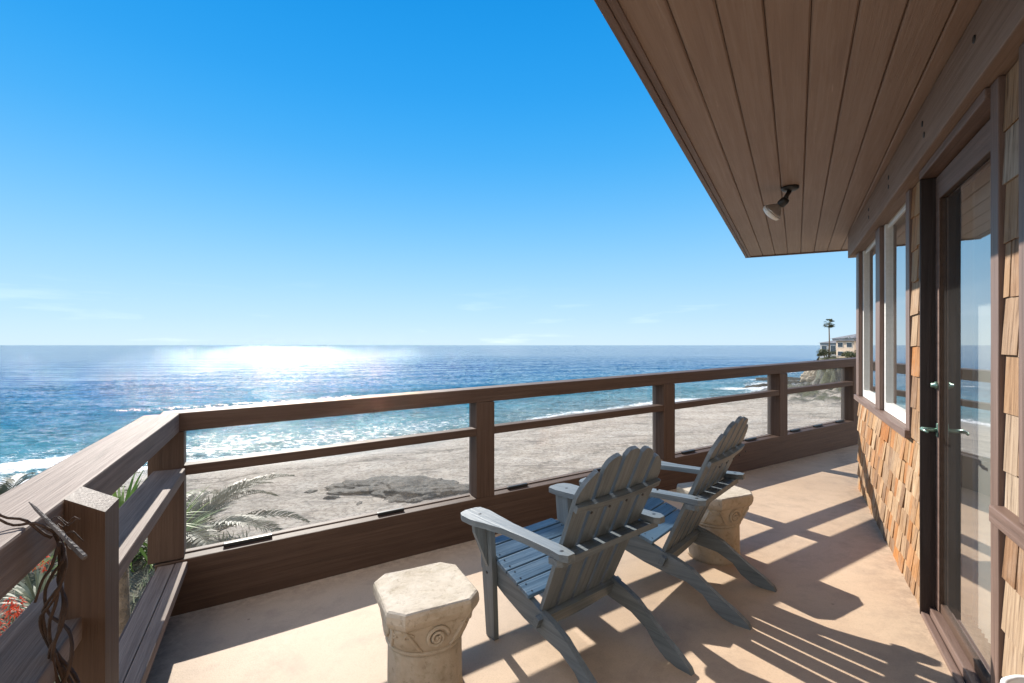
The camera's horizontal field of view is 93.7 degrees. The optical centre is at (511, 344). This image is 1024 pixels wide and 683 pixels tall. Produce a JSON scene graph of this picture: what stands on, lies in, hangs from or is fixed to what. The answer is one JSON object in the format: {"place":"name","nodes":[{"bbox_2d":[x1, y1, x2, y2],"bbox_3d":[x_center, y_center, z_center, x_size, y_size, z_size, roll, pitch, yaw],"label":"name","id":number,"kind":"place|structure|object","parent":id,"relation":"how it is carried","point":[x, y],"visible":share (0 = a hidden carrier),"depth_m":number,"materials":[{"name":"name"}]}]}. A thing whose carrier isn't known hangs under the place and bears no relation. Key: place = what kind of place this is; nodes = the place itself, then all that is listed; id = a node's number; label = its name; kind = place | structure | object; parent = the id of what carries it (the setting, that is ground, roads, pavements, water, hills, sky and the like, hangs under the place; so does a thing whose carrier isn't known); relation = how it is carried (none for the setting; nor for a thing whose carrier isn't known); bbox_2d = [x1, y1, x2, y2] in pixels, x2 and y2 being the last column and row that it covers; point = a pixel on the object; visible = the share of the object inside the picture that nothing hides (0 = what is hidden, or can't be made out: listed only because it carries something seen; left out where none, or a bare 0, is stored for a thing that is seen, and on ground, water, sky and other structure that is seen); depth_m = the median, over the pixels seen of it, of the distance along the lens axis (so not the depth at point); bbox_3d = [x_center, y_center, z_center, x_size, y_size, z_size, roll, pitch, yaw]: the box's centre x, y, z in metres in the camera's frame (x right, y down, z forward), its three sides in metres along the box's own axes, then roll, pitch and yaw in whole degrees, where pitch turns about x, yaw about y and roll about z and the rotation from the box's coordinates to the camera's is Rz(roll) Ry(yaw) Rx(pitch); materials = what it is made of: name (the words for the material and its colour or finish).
{"place":"outdoors","nodes":[
{"label":"outdoors","id":0,"kind":"place"},
{"bbox_2d":[0,345,819,486],"bbox_3d":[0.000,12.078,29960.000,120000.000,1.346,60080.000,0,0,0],"label":"sea","id":1,"kind":"structure","parent":0,"point":[59,403],"depth_m":156.29,"materials":[{"name":"liquid"}]},
{"bbox_2d":[753,377,800,380],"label":"rock","id":2,"kind":"object","parent":1,"relation":"in","point":[789,378],"visible":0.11,"depth_m":168.96,"materials":[{"name":"grey stone"}]},
{"bbox_2d":[788,380,809,383],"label":"rock","id":3,"kind":"object","parent":1,"relation":"in","point":[793,381],"visible":0.12,"depth_m":151.44,"materials":[{"name":"grey stone"}]},
{"bbox_2d":[0,356,840,677],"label":"beach","id":4,"kind":"structure","parent":0,"point":[520,456],"depth_m":47.60,"materials":[{"name":"beige sand"}]},
{"bbox_2d":[0,596,26,635],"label":"aloe","id":5,"kind":"object","parent":4,"relation":"on","point":[16,608],"visible":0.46,"depth_m":5.75,"materials":[{"name":"red plant"}]},
{"bbox_2d":[0,549,54,615],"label":"aloe","id":6,"kind":"object","parent":4,"relation":"on","point":[29,592],"visible":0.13,"depth_m":6.69,"materials":[{"name":"green plant"}]},
{"bbox_2d":[0,471,141,494],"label":"palm tree","id":7,"kind":"object","parent":4,"relation":"on","point":[4,486],"visible":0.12,"depth_m":10.86,"materials":[{"name":"green plant"}]},
{"bbox_2d":[47,541,146,571],"bbox_3d":[-6.877,3.442,8.205,1.982,1.052,1.975,0,0,0],"label":"yucca","id":8,"kind":"object","parent":4,"relation":"on","point":[136,558],"visible":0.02,"depth_m":8.30,"materials":[{"name":"green plant"}]},
{"bbox_2d":[33,469,211,636],"bbox_3d":[-4.129,3.175,5.120,1.651,3.769,1.598,0,0,-27],"label":"yucca","id":9,"kind":"object","parent":4,"relation":"on","point":[124,604],"visible":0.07,"depth_m":5.03,"materials":[{"name":"green plant"}]},
{"bbox_2d":[0,528,249,682],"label":"ground cover","id":10,"kind":"object","parent":4,"relation":"on","point":[143,562],"visible":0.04,"depth_m":7.84,"materials":[{"name":"green plant"}]},
{"bbox_2d":[13,473,310,592],"bbox_3d":[-6.973,3.785,9.729,4.989,2.379,5.157,0,0,-45],"label":"palm tree","id":11,"kind":"object","parent":4,"relation":"on","point":[224,496],"visible":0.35,"depth_m":10.24,"materials":[{"name":"green plant"}]},
{"bbox_2d":[134,485,240,573],"bbox_3d":[-6.283,3.379,8.893,2.413,1.256,2.177,0,0,-44],"label":"yucca","id":12,"kind":"object","parent":4,"relation":"on","point":[189,527],"visible":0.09,"depth_m":9.20,"materials":[{"name":"green plant"}]},
{"bbox_2d":[304,489,317,492],"bbox_3d":[-15.611,11.342,37.171,1.032,0.221,0.866,0,0,0],"label":"beach stone","id":13,"kind":"object","parent":4,"relation":"on","point":[310,491],"visible":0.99,"depth_m":37.13,"materials":[{"name":"grey stone"}]},
{"bbox_2d":[323,496,335,499],"bbox_3d":[-13.367,11.229,35.271,0.998,0.360,0.373,0,0,0],"label":"beach stone","id":14,"kind":"object","parent":4,"relation":"on","point":[329,497],"visible":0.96,"depth_m":35.18,"materials":[{"name":"grey stone"}]},
{"bbox_2d":[324,475,403,494],"bbox_3d":[-10.506,11.237,38.453,8.677,0.747,4.699,0,0,-11],"label":"rock","id":15,"kind":"object","parent":4,"relation":"on","point":[360,487],"visible":0.48,"depth_m":37.70,"materials":[{"name":"grey stone"}]},
{"bbox_2d":[369,475,468,502],"bbox_3d":[-6.622,11.052,36.788,9.305,0.974,6.096,0,0,6],"label":"rock","id":16,"kind":"object","parent":4,"relation":"on","point":[403,489],"visible":0.69,"depth_m":36.04,"materials":[{"name":"grey stone"}]},
{"bbox_2d":[800,370,816,381],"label":"rock","id":17,"kind":"object","parent":4,"relation":"on","point":[808,376],"visible":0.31,"depth_m":121.35,"materials":[{"name":"beige stone"}]},
{"bbox_2d":[594,0,1023,682],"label":"beach house","id":18,"kind":"structure","parent":4,"relation":"on","point":[886,136],"depth_m":1.91,"materials":[{"name":"paint"}]},
{"bbox_2d":[763,184,798,220],"bbox_3d":[1.749,-0.914,3.124,0.207,0.209,0.125,0,0,27],"label":"floodlight","id":19,"kind":"object","parent":18,"relation":"attached to","point":[772,211],"visible":1,"depth_m":3.09,"materials":[{"name":"black metal"}]},
{"bbox_2d":[863,240,875,403],"bbox_3d":[2.831,-0.181,3.696,0.116,1.231,0.842,0,0,30],"label":"window","id":20,"kind":"structure","parent":18,"relation":"in","point":[869,382],"depth_m":3.90,"materials":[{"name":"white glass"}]},
{"bbox_2d":[884,204,905,423],"bbox_3d":[2.340,-0.181,2.833,0.116,1.231,0.794,0,0,30],"label":"window","id":21,"kind":"structure","parent":18,"relation":"in","point":[895,231],"depth_m":2.98,"materials":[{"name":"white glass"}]},
{"bbox_2d":[920,119,990,682],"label":"door","id":22,"kind":"structure","parent":18,"relation":"in","point":[962,385],"depth_m":1.86,"materials":[{"name":"paint"}]},
{"bbox_2d":[816,349,832,357],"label":"shrub","id":23,"kind":"object","parent":4,"relation":"on","point":[823,351],"visible":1,"depth_m":115.76,"materials":[{"name":"green plant"}]},
{"bbox_2d":[823,318,834,357],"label":"palm tree","id":24,"kind":"object","parent":4,"relation":"on","point":[830,325],"visible":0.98,"depth_m":115.85,"materials":[{"name":"green plant"}]},
{"bbox_2d":[820,339,841,357],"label":"house","id":25,"kind":"structure","parent":4,"relation":"on","point":[824,345],"depth_m":121.53,"materials":[{"name":"white paint"}]},
{"bbox_2d":[830,345,835,351],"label":"window","id":26,"kind":"structure","parent":25,"relation":"in","point":[832,347],"depth_m":119.86,"materials":[{"name":"grey glass"}]},
{"bbox_2d":[833,340,855,357],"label":"house","id":27,"kind":"structure","parent":4,"relation":"on","point":[842,346],"depth_m":111.18,"materials":[{"name":"beige paint"}]},
{"bbox_2d":[830,334,855,340],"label":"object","id":28,"kind":"structure","parent":27,"relation":"attached to","point":[853,336],"depth_m":133.25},
{"bbox_2d":[843,350,855,357],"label":"shrub","id":29,"kind":"object","parent":4,"relation":"on","point":[852,353],"visible":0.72,"depth_m":104.29,"materials":[{"name":"green plant"}]},
{"bbox_2d":[0,0,855,344],"label":"sky","id":30,"kind":"structure","parent":0,"point":[173,172],"materials":[{"name":"blue"}]},
{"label":"foundation","id":31,"kind":"structure","parent":0,"visible":0},
{"bbox_2d":[145,445,954,682],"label":"floor","id":32,"kind":"structure","parent":31,"relation":"on","point":[840,605],"depth_m":2.29,"materials":[{"name":"beige concrete"}]},
{"bbox_2d":[64,486,118,682],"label":"newel post","id":33,"kind":"object","parent":32,"relation":"on","point":[91,585],"visible":1,"depth_m":1.12,"materials":[{"name":"brown wood"}]},
{"bbox_2d":[0,414,186,682],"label":"deck railing","id":34,"kind":"object","parent":32,"relation":"on","point":[112,463],"visible":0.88,"depth_m":1.45,"materials":[{"name":"brown wood"}]},
{"bbox_2d":[0,513,83,682],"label":"climbing vine","id":35,"kind":"object","parent":34,"relation":"attached to","point":[60,663],"visible":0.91,"depth_m":0.96,"materials":[{"name":"brown plant"}]},
{"bbox_2d":[29,502,87,559],"bbox_3d":[-0.901,0.366,0.950,0.157,0.100,0.012,0,0,15],"label":"garden stake","id":36,"kind":"object","parent":35,"relation":"on","point":[80,553],"visible":1,"depth_m":0.94,"materials":[{"name":"grey metal"}]},
{"bbox_2d":[373,562,478,682],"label":"stone pedestal","id":37,"kind":"object","parent":32,"relation":"on","point":[426,611],"visible":1,"depth_m":1.79,"materials":[{"name":"beige stone"}]},
{"bbox_2d":[147,357,858,616],"bbox_3d":[1.933,0.899,4.671,8.785,1.564,0.155,0,0,-30],"label":"deck railing","id":38,"kind":"object","parent":32,"relation":"on","point":[220,573],"visible":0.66,"depth_m":3.15,"materials":[{"name":"brown wood"}]},
{"bbox_2d":[461,445,694,682],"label":"adirondack chair","id":39,"kind":"object","parent":32,"relation":"on","point":[567,561],"visible":1,"depth_m":2.01,"materials":[{"name":"blue paint"}]},
{"bbox_2d":[579,416,776,629],"bbox_3d":[0.894,0.833,2.614,0.840,0.930,0.684,-3,-1,43],"label":"adirondack chair","id":40,"kind":"object","parent":32,"relation":"on","point":[708,487],"visible":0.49,"depth_m":2.47,"materials":[{"name":"blue paint"}]},
{"bbox_2d":[676,481,753,565],"bbox_3d":[1.240,1.087,2.949,0.360,0.411,0.361,0,0,-24],"label":"stone pedestal","id":41,"kind":"object","parent":32,"relation":"on","point":[725,514],"visible":0.54,"depth_m":2.81,"materials":[{"name":"beige stone"}]},
{"bbox_2d":[1000,675,1023,682],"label":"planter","id":42,"kind":"object","parent":32,"relation":"on","point":[1014,679],"visible":1,"depth_m":0.97,"materials":[{"name":"white ceramic"}]}
]}

